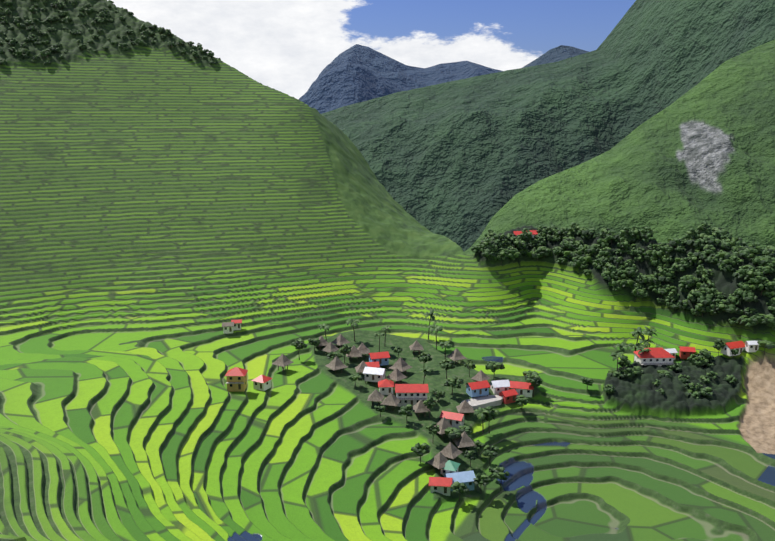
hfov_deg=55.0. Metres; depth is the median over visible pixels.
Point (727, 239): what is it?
forest tree
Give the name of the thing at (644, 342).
palm
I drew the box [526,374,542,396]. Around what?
tree
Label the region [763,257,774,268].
forest tree
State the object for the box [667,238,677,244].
forest tree
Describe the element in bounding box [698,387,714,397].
knoll tree
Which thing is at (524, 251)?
forest tree
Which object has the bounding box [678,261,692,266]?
forest tree
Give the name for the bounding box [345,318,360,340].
palm
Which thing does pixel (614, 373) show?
knoll tree
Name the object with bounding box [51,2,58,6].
scrub tree
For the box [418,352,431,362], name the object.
tree
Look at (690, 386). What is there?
knoll tree
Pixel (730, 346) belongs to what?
house
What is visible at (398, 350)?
tree
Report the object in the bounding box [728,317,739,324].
forest tree
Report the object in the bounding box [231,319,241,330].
house
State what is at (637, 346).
palm
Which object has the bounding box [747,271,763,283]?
forest tree
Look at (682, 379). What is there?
knoll tree
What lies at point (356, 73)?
range
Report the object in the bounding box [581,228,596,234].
forest tree
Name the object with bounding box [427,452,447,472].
hut
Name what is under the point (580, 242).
forest tree
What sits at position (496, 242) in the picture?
forest tree
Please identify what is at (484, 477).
tree
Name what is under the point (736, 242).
forest tree
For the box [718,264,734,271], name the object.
forest tree
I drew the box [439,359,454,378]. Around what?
tree
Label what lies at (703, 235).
forest tree
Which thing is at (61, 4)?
scrub tree
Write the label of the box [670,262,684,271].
forest tree
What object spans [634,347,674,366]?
house
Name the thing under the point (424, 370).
palm
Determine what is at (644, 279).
forest tree
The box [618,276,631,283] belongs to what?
forest tree
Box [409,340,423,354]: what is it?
hut
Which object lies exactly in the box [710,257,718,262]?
forest tree
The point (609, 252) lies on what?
forest tree
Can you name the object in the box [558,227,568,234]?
forest tree
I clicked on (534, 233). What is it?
house
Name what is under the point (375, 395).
hut
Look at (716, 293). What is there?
forest tree
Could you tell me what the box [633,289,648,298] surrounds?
forest tree
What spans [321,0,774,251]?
mountain
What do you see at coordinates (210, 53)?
scrub tree
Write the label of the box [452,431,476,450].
hut
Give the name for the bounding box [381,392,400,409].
hut
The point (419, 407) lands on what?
hut
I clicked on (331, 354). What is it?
tree
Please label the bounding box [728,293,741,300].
forest tree
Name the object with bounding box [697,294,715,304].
forest tree
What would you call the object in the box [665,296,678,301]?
forest tree
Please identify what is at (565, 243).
forest tree
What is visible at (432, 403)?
tree
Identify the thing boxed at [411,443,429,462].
tree
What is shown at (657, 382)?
knoll tree
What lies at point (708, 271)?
forest tree
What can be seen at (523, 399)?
tree
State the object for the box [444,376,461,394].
tree
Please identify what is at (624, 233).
forest tree
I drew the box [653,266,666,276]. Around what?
forest tree
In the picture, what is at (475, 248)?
forest tree
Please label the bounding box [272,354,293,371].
hut
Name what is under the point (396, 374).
hut
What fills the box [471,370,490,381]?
hut
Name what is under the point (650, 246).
forest tree
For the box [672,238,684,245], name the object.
forest tree
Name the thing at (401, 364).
hut
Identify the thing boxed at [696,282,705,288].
forest tree
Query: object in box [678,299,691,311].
forest tree
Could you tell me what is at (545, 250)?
forest tree
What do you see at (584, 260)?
forest tree
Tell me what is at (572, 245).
forest tree
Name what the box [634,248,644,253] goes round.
forest tree
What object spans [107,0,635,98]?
sky
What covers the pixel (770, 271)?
forest tree
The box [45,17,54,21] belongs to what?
scrub tree
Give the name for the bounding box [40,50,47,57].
scrub tree
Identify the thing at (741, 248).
forest tree
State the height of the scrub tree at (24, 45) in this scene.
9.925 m
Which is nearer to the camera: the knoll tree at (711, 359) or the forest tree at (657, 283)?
the knoll tree at (711, 359)
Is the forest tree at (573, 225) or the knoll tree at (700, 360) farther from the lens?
the forest tree at (573, 225)
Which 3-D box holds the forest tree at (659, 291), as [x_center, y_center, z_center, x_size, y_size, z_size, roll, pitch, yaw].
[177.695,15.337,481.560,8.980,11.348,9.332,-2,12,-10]
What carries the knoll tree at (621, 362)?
on the terrain at (166, 210)
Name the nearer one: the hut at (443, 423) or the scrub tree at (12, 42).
the hut at (443, 423)
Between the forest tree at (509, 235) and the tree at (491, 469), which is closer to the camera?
the tree at (491, 469)
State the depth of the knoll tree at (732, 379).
417.74 m
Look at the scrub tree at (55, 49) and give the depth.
631.82 m
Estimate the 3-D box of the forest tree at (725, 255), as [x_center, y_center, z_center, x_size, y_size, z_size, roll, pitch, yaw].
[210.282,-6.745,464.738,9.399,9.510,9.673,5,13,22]
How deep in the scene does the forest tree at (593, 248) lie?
514.79 m
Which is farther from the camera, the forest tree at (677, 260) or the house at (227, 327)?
the forest tree at (677, 260)
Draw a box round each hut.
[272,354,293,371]
[318,336,328,349]
[321,342,338,353]
[325,356,347,372]
[331,334,350,346]
[346,346,361,361]
[355,361,367,374]
[357,343,369,358]
[367,389,383,405]
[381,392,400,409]
[385,368,406,383]
[389,357,411,373]
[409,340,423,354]
[413,400,430,416]
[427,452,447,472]
[435,417,451,436]
[440,442,462,460]
[446,348,466,363]
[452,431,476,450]
[456,400,474,415]
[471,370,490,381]
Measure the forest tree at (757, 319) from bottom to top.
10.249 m
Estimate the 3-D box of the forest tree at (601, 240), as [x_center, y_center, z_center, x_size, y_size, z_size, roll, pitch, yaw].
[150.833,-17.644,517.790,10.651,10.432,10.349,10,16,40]
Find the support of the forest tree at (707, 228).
on the terrain at (166, 210)
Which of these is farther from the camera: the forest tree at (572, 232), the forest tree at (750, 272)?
the forest tree at (572, 232)
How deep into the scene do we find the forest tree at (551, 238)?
550.24 m
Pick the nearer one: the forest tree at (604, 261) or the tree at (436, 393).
the tree at (436, 393)
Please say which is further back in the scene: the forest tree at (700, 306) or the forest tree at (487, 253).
the forest tree at (487, 253)
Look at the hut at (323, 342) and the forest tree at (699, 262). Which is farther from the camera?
the forest tree at (699, 262)
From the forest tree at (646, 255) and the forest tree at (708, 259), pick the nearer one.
the forest tree at (708, 259)
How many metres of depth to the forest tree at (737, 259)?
456.22 m
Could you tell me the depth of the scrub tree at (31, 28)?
639.21 m
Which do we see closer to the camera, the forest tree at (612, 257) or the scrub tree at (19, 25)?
the forest tree at (612, 257)
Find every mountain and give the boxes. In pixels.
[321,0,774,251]
[464,40,774,254]
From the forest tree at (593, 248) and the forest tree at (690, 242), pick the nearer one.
the forest tree at (690, 242)
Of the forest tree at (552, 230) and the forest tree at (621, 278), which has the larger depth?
the forest tree at (552, 230)
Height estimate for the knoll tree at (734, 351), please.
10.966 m
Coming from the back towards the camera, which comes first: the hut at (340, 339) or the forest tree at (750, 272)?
the hut at (340, 339)
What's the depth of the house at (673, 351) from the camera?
450.43 m
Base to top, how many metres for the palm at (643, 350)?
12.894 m
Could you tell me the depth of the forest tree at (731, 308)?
443.91 m
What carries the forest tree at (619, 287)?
on the terrain at (166, 210)
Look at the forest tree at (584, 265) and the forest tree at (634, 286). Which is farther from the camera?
the forest tree at (584, 265)
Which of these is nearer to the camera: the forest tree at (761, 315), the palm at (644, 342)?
the forest tree at (761, 315)
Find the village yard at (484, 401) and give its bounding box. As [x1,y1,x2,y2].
[461,395,502,408]
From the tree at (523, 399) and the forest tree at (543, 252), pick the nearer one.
the tree at (523, 399)
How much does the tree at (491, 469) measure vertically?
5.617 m
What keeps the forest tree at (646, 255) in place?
on the terrain at (166, 210)
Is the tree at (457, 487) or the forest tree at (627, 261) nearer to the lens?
the tree at (457, 487)
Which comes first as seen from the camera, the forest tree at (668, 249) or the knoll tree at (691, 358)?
the knoll tree at (691, 358)
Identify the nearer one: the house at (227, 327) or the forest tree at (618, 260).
the house at (227, 327)
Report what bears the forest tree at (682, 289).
on the terrain at (166, 210)
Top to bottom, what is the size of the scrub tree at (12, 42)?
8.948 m
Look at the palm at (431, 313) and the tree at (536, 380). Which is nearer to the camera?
the tree at (536, 380)
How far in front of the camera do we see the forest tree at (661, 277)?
479.28 m
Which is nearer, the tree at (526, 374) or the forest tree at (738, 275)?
the tree at (526, 374)
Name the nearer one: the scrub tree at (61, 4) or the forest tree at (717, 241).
the forest tree at (717, 241)
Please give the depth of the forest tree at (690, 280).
468.07 m
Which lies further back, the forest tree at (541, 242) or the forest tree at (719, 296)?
the forest tree at (541, 242)
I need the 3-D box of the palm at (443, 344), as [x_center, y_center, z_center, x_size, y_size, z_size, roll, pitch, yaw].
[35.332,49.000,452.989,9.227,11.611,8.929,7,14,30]
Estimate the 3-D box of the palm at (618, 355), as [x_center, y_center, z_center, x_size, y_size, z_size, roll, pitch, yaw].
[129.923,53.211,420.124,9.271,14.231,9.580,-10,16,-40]
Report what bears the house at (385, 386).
on the terrain at (166, 210)
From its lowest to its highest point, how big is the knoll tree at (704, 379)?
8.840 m
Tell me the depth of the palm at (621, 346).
425.88 m
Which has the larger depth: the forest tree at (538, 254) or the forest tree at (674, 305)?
the forest tree at (538, 254)
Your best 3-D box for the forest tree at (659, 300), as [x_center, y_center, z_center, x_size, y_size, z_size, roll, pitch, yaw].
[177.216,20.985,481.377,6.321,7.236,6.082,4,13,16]
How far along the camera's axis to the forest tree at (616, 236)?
507.69 m
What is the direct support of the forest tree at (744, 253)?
on the terrain at (166, 210)
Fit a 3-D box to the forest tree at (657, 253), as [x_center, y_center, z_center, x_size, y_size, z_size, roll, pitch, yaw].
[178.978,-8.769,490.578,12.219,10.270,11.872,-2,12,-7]
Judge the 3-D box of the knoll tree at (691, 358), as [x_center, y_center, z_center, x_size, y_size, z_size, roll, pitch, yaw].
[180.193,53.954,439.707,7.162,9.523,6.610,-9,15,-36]
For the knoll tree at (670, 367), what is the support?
on the terrain at (166, 210)
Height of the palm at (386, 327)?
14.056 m
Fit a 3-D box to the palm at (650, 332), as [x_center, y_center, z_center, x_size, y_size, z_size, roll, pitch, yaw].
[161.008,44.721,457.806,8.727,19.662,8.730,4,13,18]
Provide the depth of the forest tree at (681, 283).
469.43 m
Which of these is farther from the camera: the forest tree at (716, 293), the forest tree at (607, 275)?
the forest tree at (607, 275)
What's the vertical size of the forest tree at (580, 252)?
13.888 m
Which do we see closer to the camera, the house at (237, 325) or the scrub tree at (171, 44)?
the house at (237, 325)
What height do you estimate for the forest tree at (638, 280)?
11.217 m
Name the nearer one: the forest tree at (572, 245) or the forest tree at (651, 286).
the forest tree at (651, 286)
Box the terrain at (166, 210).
[0,0,774,540]
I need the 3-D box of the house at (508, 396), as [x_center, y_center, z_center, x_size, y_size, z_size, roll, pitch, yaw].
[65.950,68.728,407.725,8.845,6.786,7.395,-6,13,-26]
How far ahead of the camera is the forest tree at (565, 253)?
530.73 m
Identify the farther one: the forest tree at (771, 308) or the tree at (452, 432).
the forest tree at (771, 308)
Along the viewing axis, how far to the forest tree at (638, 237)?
499.80 m
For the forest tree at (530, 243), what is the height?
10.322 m
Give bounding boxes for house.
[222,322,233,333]
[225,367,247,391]
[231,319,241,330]
[251,375,272,390]
[363,361,379,374]
[363,367,386,384]
[367,351,389,367]
[378,379,394,394]
[395,384,428,406]
[429,477,451,495]
[439,411,464,428]
[441,460,459,475]
[444,470,475,490]
[466,380,490,397]
[490,380,509,394]
[498,389,518,403]
[509,381,533,396]
[513,231,521,236]
[529,230,537,238]
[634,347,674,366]
[665,348,677,359]
[678,346,695,358]
[720,341,744,355]
[744,341,758,351]
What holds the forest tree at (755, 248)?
on the terrain at (166, 210)
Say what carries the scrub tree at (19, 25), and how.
on the terrain at (166, 210)
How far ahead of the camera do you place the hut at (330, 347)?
450.24 m
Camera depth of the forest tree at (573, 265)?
523.12 m
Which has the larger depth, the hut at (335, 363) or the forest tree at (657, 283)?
the forest tree at (657, 283)
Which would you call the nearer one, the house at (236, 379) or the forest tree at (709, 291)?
the house at (236, 379)
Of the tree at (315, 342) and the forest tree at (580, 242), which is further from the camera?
the forest tree at (580, 242)
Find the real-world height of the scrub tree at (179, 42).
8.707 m
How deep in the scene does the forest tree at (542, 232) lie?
556.41 m
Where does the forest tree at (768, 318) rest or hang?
on the terrain at (166, 210)
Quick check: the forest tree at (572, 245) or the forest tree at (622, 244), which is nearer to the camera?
the forest tree at (622, 244)
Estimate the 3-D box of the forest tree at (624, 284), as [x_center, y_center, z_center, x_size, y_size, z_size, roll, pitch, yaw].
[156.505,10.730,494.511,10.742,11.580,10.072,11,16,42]
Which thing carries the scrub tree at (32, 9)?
on the terrain at (166, 210)
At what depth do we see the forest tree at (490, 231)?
551.23 m
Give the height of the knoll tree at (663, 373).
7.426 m
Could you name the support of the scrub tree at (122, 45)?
on the terrain at (166, 210)
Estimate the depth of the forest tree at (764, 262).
443.33 m
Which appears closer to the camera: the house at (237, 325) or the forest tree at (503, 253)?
the house at (237, 325)
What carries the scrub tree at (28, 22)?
on the terrain at (166, 210)
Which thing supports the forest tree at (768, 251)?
on the terrain at (166, 210)
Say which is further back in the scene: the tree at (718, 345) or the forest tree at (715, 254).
the forest tree at (715, 254)
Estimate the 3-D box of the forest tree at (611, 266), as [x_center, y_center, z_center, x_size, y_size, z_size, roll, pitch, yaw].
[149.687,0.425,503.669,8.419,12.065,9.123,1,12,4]
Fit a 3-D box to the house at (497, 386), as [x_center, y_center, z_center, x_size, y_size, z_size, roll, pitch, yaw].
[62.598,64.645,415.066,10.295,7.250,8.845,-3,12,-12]
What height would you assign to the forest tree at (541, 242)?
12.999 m
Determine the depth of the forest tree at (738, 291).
445.78 m
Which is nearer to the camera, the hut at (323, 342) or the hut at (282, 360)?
the hut at (282, 360)
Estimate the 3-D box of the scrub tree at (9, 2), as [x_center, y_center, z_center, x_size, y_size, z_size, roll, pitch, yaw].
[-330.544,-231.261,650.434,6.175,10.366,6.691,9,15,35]
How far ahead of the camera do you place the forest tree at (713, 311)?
450.12 m
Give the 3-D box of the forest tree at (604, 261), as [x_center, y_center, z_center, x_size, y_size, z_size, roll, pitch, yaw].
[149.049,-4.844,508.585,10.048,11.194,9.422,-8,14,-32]
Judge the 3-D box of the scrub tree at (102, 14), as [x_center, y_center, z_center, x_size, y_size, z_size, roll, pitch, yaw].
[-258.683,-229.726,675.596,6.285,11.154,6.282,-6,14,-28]
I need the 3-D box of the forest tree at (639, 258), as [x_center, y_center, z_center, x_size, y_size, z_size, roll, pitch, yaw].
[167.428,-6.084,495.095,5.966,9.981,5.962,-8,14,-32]
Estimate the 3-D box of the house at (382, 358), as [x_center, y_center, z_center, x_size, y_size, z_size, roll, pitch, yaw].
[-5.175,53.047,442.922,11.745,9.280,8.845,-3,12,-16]
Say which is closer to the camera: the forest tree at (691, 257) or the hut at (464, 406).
the hut at (464, 406)
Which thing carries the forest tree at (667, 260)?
on the terrain at (166, 210)
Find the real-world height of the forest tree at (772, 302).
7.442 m
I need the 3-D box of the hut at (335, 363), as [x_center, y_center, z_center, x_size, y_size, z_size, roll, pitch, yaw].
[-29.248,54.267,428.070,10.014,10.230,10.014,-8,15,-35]
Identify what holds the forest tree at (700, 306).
on the terrain at (166, 210)
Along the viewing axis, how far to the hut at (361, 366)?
424.99 m
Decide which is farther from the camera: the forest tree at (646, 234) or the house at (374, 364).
the forest tree at (646, 234)
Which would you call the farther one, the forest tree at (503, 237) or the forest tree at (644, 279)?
the forest tree at (503, 237)
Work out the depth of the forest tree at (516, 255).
538.65 m
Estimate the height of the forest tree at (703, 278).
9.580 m
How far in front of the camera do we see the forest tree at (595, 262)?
509.47 m
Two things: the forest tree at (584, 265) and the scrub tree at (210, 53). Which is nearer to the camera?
the forest tree at (584, 265)
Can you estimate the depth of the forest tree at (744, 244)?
528.33 m
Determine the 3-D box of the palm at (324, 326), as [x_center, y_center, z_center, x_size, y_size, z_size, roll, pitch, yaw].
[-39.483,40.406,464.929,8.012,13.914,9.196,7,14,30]
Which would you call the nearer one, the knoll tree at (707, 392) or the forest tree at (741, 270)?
the knoll tree at (707, 392)
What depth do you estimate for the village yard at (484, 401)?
401.84 m
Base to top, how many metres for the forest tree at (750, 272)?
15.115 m
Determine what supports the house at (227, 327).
on the terrain at (166, 210)
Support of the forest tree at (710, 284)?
on the terrain at (166, 210)
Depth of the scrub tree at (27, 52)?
617.83 m
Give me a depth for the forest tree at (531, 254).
545.21 m
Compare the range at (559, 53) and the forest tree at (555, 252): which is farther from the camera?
the range at (559, 53)
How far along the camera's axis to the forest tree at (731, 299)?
445.03 m
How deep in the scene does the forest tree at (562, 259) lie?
534.92 m
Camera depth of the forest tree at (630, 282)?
489.18 m
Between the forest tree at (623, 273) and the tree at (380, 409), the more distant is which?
the forest tree at (623, 273)
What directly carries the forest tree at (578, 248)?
on the terrain at (166, 210)
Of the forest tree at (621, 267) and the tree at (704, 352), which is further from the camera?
the forest tree at (621, 267)
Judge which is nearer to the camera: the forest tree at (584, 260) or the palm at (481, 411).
the palm at (481, 411)
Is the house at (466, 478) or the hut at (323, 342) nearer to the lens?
the house at (466, 478)
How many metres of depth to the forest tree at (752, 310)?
440.22 m
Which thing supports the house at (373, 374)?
on the terrain at (166, 210)
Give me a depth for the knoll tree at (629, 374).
412.80 m
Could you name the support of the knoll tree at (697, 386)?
on the terrain at (166, 210)
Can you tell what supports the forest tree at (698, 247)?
on the terrain at (166, 210)
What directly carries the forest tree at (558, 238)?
on the terrain at (166, 210)
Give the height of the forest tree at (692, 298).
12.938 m
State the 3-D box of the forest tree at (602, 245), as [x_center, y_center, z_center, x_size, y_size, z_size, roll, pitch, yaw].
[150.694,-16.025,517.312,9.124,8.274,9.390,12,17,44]
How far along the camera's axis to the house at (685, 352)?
446.23 m
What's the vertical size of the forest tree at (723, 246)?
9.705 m
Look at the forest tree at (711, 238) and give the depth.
473.57 m
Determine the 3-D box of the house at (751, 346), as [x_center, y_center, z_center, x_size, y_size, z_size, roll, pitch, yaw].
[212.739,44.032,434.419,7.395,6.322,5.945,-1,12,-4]
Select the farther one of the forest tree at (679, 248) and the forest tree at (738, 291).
the forest tree at (679, 248)
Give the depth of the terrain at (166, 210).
451.11 m
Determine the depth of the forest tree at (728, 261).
457.89 m
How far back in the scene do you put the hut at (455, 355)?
446.84 m
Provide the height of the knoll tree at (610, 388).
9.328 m
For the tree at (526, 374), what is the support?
on the terrain at (166, 210)
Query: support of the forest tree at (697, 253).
on the terrain at (166, 210)
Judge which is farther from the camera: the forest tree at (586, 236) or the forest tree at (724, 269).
the forest tree at (586, 236)
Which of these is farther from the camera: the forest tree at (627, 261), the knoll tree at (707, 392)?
the forest tree at (627, 261)
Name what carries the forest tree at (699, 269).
on the terrain at (166, 210)
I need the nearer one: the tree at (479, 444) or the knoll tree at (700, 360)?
the tree at (479, 444)
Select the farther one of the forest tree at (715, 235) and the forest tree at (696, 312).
the forest tree at (715, 235)
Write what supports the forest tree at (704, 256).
on the terrain at (166, 210)
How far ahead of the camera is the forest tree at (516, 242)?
545.97 m
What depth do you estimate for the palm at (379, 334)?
458.09 m
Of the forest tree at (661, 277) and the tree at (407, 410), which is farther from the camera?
the forest tree at (661, 277)
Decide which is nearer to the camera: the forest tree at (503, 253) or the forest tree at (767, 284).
the forest tree at (767, 284)
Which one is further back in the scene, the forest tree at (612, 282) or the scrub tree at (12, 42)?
the scrub tree at (12, 42)
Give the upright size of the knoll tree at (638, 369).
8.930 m
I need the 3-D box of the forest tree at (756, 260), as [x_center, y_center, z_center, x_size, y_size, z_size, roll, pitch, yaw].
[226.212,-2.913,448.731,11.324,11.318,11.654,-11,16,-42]
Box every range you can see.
[299,44,501,113]
[522,45,588,67]
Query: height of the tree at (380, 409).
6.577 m
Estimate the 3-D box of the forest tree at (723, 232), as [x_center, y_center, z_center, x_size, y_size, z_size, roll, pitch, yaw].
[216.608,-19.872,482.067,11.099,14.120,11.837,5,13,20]
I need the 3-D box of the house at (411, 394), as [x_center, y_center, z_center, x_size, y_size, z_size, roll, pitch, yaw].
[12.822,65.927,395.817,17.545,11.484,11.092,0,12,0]
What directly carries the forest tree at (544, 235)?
on the terrain at (166, 210)
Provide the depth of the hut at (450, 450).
347.04 m
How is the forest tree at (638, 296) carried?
on the terrain at (166, 210)
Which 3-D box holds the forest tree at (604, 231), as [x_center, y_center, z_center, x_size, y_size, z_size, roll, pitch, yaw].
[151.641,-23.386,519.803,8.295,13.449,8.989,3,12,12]
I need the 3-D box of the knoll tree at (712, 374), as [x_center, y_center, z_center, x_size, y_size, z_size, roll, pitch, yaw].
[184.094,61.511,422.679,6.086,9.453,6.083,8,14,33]
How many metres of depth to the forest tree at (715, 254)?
464.31 m
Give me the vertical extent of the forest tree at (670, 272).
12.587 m
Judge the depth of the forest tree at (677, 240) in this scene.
484.72 m
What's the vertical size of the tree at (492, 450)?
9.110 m
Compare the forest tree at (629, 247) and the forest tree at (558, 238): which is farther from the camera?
the forest tree at (558, 238)
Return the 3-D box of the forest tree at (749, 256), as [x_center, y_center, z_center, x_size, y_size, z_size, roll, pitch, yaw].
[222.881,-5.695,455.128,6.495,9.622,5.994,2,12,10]
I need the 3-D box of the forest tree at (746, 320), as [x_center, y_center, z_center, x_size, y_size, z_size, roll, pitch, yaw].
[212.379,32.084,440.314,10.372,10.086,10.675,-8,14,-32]
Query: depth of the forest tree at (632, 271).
490.40 m
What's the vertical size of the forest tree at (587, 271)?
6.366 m
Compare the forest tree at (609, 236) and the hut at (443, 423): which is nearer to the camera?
the hut at (443, 423)
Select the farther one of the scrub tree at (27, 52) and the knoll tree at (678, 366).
the scrub tree at (27, 52)
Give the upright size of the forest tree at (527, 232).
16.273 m
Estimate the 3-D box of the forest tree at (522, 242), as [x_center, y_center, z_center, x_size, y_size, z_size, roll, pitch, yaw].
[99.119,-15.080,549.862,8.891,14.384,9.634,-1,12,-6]
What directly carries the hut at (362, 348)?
on the terrain at (166, 210)
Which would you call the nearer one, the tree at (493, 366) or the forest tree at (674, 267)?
the tree at (493, 366)
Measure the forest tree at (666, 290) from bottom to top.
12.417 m
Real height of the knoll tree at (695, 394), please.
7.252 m
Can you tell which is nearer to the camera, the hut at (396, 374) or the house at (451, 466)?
the house at (451, 466)
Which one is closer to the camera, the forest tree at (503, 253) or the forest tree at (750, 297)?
the forest tree at (750, 297)
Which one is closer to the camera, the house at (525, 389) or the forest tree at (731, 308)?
the house at (525, 389)
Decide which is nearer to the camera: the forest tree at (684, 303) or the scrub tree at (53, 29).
the forest tree at (684, 303)
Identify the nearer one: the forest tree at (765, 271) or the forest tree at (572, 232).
the forest tree at (765, 271)
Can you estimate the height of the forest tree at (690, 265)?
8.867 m
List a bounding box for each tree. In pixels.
[5,0,13,6]
[8,40,15,45]
[16,23,25,27]
[20,43,28,48]
[22,49,30,54]
[24,20,33,25]
[27,26,36,30]
[29,5,37,12]
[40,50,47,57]
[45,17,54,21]
[47,27,56,31]
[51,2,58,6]
[51,47,60,51]
[57,2,65,8]
[72,30,80,34]
[99,11,105,17]
[118,43,126,46]
[167,42,176,46]
[177,40,184,44]
[207,50,213,56]
[291,338,306,359]
[308,338,319,351]
[327,351,340,358]
[339,344,350,362]
[348,373,362,385]
[374,405,385,416]
[393,346,401,355]
[398,404,414,422]
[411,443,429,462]
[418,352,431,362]
[423,396,436,417]
[425,422,439,442]
[432,388,444,400]
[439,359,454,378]
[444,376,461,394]
[444,427,460,442]
[451,481,468,501]
[458,425,471,433]
[464,359,475,376]
[464,450,475,466]
[471,245,481,252]
[472,440,485,455]
[473,472,490,493]
[481,239,494,249]
[481,248,495,257]
[481,406,499,432]
[482,445,498,463]
[484,229,495,236]
[485,360,504,379]
[488,466,495,472]
[490,234,499,239]
[490,238,501,246]
[492,467,508,490]
[496,248,508,256]
[499,234,506,240]
[507,233,514,240]
[508,249,518,256]
[508,252,521,260]
[510,237,521,247]
[515,395,528,405]
[516,240,527,249]
[517,233,528,239]
[518,248,527,254]
[520,228,531,237]
[523,370,538,379]
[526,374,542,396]
[527,251,536,257]
[528,240,536,246]
[533,249,541,260]
[534,233,547,240]
[534,237,545,246]
[537,226,547,233]
[537,246,550,256]
[539,247,551,256]
[545,226,555,234]
[547,234,554,240]
[552,246,563,256]
[554,235,561,241]
[556,257,567,262]
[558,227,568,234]
[561,241,571,249]
[562,237,574,249]
[562,250,572,257]
[565,241,578,248]
[568,222,580,230]
[569,261,580,269]
[570,228,577,234]
[572,255,582,267]
[576,240,584,246]
[576,244,586,251]
[577,247,587,255]
[579,256,594,263]
[580,262,588,267]
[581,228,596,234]
[581,234,591,238]
[581,377,593,391]
[583,269,591,274]
[587,244,599,253]
[592,259,600,264]
[594,264,603,268]
[597,238,610,243]
[597,242,608,247]
[597,256,612,263]
[598,228,610,237]
[599,247,613,256]
[601,270,618,280]
[602,262,615,270]
[603,384,615,392]
[605,230,615,244]
[606,255,615,260]
[607,370,619,378]
[608,279,621,285]
[610,282,621,291]
[613,233,621,239]
[614,257,623,264]
[615,249,624,253]
[615,269,630,276]
[616,279,631,287]
[617,237,628,249]
[618,227,632,237]
[618,264,626,269]
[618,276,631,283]
[618,355,630,369]
[618,370,626,377]
[623,244,635,249]
[623,368,637,377]
[625,259,634,265]
[625,266,639,274]
[625,280,636,286]
[628,225,639,236]
[628,249,637,254]
[630,283,640,288]
[630,366,643,374]
[631,288,644,297]
[633,275,647,284]
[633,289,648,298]
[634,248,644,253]
[634,254,643,261]
[635,230,644,239]
[640,227,656,238]
[641,274,653,282]
[642,250,656,259]
[644,238,656,241]
[645,283,659,290]
[646,244,657,249]
[646,275,660,281]
[648,257,661,267]
[651,250,665,257]
[652,379,661,385]
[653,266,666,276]
[653,282,662,287]
[655,263,671,271]
[655,285,669,294]
[656,245,672,253]
[657,298,665,303]
[657,370,671,377]
[658,274,673,283]
[661,254,673,263]
[661,284,671,294]
[664,268,675,277]
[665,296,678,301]
[666,365,676,370]
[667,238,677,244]
[668,289,679,297]
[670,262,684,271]
[670,302,677,309]
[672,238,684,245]
[672,362,682,370]
[673,257,683,262]
[675,238,682,246]
[675,245,685,252]
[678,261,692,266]
[678,280,695,287]
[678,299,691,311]
[678,374,689,382]
[680,287,688,291]
[681,261,693,267]
[683,275,696,284]
[684,228,698,239]
[684,252,697,262]
[685,382,696,390]
[685,390,699,398]
[686,238,702,245]
[687,292,699,306]
[687,354,697,361]
[691,276,700,282]
[691,308,701,315]
[693,383,702,390]
[694,244,705,250]
[694,250,707,256]
[694,356,708,365]
[695,260,703,265]
[695,265,706,276]
[695,287,705,296]
[695,300,710,316]
[696,221,711,232]
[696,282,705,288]
[697,253,708,259]
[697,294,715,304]
[697,349,711,358]
[698,233,709,243]
[698,274,708,281]
[698,375,710,383]
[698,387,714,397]
[703,235,716,243]
[703,245,714,254]
[704,280,714,287]
[704,355,715,361]
[705,256,716,263]
[705,269,713,274]
[705,287,716,293]
[706,307,720,314]
[706,371,717,378]
[708,252,723,259]
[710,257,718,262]
[710,288,721,297]
[710,299,724,310]
[711,239,721,245]
[712,231,722,239]
[713,339,725,355]
[714,229,730,239]
[717,252,731,258]
[717,293,726,298]
[718,260,729,267]
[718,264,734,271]
[719,242,731,249]
[720,235,731,241]
[721,240,734,248]
[721,303,739,313]
[723,259,731,267]
[723,374,737,383]
[726,295,740,304]
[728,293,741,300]
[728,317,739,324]
[729,256,743,265]
[730,245,738,252]
[731,245,744,251]
[731,252,741,257]
[731,349,738,358]
[732,237,742,245]
[732,271,748,279]
[734,288,748,296]
[737,315,754,326]
[738,265,756,272]
[739,248,753,257]
[740,283,757,291]
[740,291,758,301]
[741,241,748,247]
[742,266,754,279]
[744,307,756,313]
[746,254,754,260]
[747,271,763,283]
[748,242,762,253]
[752,256,767,265]
[752,316,761,323]
[753,313,764,318]
[754,277,773,295]
[755,266,774,274]
[757,340,774,354]
[759,255,772,264]
[761,247,774,257]
[761,314,774,324]
[762,290,774,297]
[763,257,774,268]
[766,264,774,274]
[766,299,774,305]
[767,306,774,313]
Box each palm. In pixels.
[319,323,330,340]
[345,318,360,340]
[373,333,386,351]
[381,325,390,345]
[419,366,432,383]
[423,309,437,339]
[427,325,443,349]
[439,341,452,358]
[474,407,489,433]
[609,352,626,370]
[615,343,628,354]
[627,343,641,354]
[629,327,647,350]
[637,348,651,354]
[639,339,652,346]
[642,326,656,347]
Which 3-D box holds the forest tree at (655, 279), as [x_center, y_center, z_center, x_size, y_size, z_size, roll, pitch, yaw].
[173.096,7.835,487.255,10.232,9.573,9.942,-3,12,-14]
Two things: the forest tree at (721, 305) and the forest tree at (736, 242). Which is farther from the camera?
the forest tree at (736, 242)
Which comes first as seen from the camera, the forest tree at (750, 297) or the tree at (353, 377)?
the tree at (353, 377)
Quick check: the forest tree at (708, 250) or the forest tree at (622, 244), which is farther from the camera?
the forest tree at (622, 244)
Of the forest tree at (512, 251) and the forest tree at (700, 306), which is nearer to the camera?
the forest tree at (700, 306)
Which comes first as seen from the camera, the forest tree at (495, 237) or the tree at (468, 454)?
the tree at (468, 454)
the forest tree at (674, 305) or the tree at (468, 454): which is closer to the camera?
the tree at (468, 454)
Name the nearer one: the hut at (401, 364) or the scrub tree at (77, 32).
the hut at (401, 364)
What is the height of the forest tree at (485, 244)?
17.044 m
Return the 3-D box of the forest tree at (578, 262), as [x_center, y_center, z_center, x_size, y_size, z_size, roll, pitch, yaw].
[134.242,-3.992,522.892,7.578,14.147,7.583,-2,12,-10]

